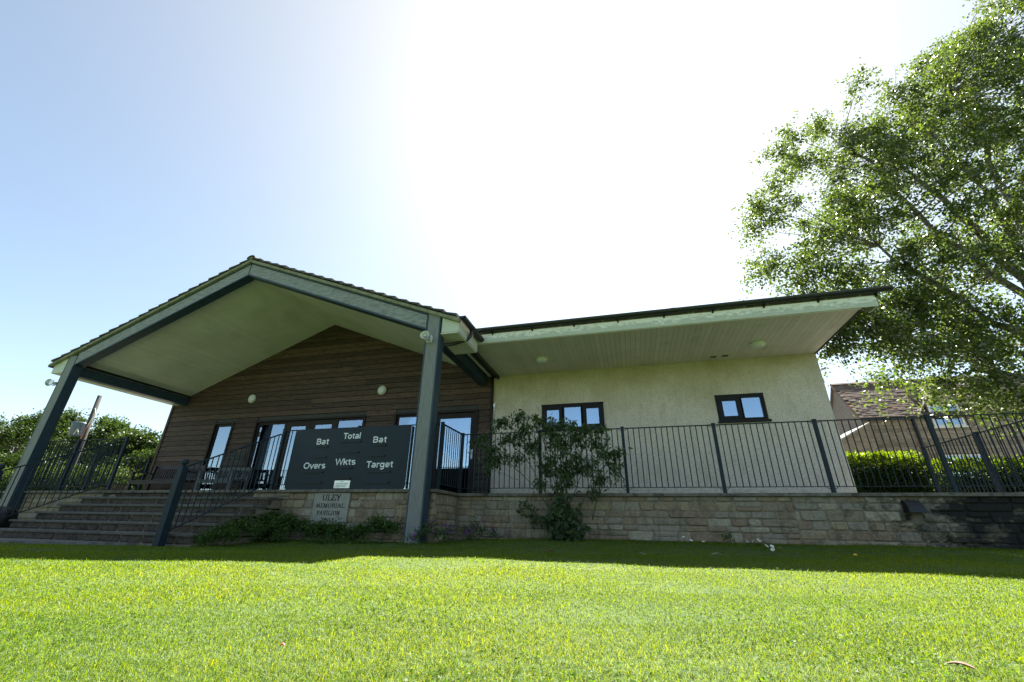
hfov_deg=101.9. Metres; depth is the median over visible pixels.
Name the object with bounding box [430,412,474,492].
door
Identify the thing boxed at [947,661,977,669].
fallen leaf
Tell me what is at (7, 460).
tree
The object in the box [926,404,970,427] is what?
window
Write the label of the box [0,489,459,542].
front wall
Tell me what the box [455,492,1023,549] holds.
retaining wall
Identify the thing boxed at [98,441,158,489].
tree
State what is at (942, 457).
railing
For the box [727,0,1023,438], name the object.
birch tree
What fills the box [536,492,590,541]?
nettle clump
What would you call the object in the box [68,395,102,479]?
utility pole
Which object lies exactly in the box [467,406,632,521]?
arching shrub
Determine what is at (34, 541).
path
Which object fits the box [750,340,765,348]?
round lamp
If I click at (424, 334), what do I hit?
horn speaker
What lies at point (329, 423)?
door
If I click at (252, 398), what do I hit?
round lamp
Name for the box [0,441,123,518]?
stair railing
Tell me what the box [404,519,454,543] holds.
geranium plant
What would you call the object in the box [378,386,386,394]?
round lamp
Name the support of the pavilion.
on the ground
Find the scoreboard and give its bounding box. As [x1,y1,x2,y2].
[284,425,414,489]
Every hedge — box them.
[0,464,142,498]
[846,449,936,492]
[920,454,1023,492]
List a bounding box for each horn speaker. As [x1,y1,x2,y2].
[45,379,56,385]
[420,331,432,342]
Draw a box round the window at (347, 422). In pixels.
[335,418,363,427]
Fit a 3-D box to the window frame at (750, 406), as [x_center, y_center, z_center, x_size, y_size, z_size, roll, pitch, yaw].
[4.774,1.402,8.649,0.980,0.602,0.155,-5,-25,14]
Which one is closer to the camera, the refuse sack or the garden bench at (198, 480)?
the refuse sack
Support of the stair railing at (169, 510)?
on the stone steps
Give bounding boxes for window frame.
[541,402,606,430]
[714,393,771,422]
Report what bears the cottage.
on the ground
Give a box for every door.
[241,422,286,489]
[273,420,311,489]
[310,419,336,428]
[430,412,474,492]
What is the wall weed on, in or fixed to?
on the lawn at (728, 551)
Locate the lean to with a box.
[841,422,877,469]
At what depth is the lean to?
17.86 m
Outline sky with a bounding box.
[0,0,1023,454]
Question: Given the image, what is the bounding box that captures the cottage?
[830,374,1023,482]
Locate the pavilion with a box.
[0,255,892,543]
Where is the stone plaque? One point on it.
(331, 506)
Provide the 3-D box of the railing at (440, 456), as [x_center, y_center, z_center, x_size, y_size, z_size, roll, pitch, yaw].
[-1.096,2.094,7.390,0.060,1.109,0.940,-5,-25,14]
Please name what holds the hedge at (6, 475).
on the ground
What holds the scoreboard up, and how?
on the front wall at (390, 503)
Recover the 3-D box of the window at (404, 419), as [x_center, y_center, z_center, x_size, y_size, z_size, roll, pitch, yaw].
[-2.532,2.811,10.196,0.870,2.005,0.060,-5,-25,14]
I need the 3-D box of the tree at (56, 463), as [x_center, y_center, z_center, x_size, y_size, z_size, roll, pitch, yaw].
[-18.728,5.891,17.189,3.052,2.033,2.560,-5,-25,14]
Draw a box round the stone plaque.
[310,493,351,524]
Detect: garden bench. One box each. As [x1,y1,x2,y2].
[125,465,207,489]
[193,467,252,489]
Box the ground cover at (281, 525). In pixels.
[192,506,402,546]
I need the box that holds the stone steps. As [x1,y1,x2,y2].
[0,493,282,546]
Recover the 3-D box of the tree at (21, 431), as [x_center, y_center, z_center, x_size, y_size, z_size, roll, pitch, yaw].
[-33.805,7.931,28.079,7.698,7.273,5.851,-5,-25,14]
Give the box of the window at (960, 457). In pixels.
[945,454,979,477]
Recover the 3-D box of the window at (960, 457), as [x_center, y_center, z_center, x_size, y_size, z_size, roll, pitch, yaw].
[18.722,5.240,17.102,1.400,1.100,0.080,-5,-25,14]
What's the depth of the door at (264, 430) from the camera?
11.35 m
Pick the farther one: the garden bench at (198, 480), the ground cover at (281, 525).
the garden bench at (198, 480)
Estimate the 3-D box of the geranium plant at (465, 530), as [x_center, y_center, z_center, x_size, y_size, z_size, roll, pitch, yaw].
[-0.577,3.119,6.888,0.697,0.428,0.536,15,-27,-28]
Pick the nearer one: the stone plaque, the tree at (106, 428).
the stone plaque
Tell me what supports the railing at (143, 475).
on the terrace
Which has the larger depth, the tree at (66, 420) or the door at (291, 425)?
the tree at (66, 420)
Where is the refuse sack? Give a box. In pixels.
[0,506,18,527]
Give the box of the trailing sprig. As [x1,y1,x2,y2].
[516,471,540,529]
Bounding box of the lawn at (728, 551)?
[0,539,1023,681]
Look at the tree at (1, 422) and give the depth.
30.05 m
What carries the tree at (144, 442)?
on the ground
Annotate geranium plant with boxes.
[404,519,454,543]
[455,515,499,540]
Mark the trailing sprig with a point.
(531, 516)
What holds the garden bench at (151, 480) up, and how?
on the terrace
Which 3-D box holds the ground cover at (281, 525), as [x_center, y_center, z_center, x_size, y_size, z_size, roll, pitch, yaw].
[-3.923,2.890,6.328,4.374,0.737,1.808,-5,-25,14]
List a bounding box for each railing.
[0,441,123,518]
[28,444,150,490]
[29,437,129,490]
[152,434,281,546]
[269,423,439,489]
[435,422,462,488]
[458,412,1023,492]
[919,420,1023,492]
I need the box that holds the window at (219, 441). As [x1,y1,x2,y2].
[199,424,231,489]
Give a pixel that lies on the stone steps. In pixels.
(128, 517)
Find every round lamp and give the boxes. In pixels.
[248,394,256,402]
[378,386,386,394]
[536,356,547,363]
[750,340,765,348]
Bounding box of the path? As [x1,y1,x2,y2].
[0,538,135,545]
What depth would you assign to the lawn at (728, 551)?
1.75 m
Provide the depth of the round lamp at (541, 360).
9.12 m
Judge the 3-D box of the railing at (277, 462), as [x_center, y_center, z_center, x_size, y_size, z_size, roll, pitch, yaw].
[-2.842,2.070,7.407,3.265,1.109,0.060,-5,-25,14]
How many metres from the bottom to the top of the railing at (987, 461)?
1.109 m
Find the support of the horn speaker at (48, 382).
attached to the pavilion
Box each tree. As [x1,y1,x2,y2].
[0,408,66,455]
[0,412,22,450]
[0,446,65,479]
[18,458,96,480]
[44,406,130,456]
[52,414,151,463]
[78,416,142,467]
[83,427,162,488]
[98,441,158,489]
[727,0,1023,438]
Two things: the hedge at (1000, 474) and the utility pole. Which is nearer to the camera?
the hedge at (1000, 474)
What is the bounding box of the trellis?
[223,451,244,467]
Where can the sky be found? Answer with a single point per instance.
(492, 163)
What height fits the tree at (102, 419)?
6.230 m
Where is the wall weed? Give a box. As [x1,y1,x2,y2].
[721,533,735,542]
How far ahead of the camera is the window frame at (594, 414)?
9.53 m
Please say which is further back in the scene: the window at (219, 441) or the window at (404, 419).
the window at (219, 441)
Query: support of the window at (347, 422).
in the pavilion
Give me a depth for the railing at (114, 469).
9.07 m
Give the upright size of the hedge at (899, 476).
1.200 m
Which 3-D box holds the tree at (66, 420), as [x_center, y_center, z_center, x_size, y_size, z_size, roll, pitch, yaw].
[-28.947,7.520,26.994,6.393,6.764,5.538,-14,-28,31]
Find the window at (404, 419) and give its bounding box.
[396,415,416,488]
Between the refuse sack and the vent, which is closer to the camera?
the vent
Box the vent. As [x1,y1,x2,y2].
[901,500,928,512]

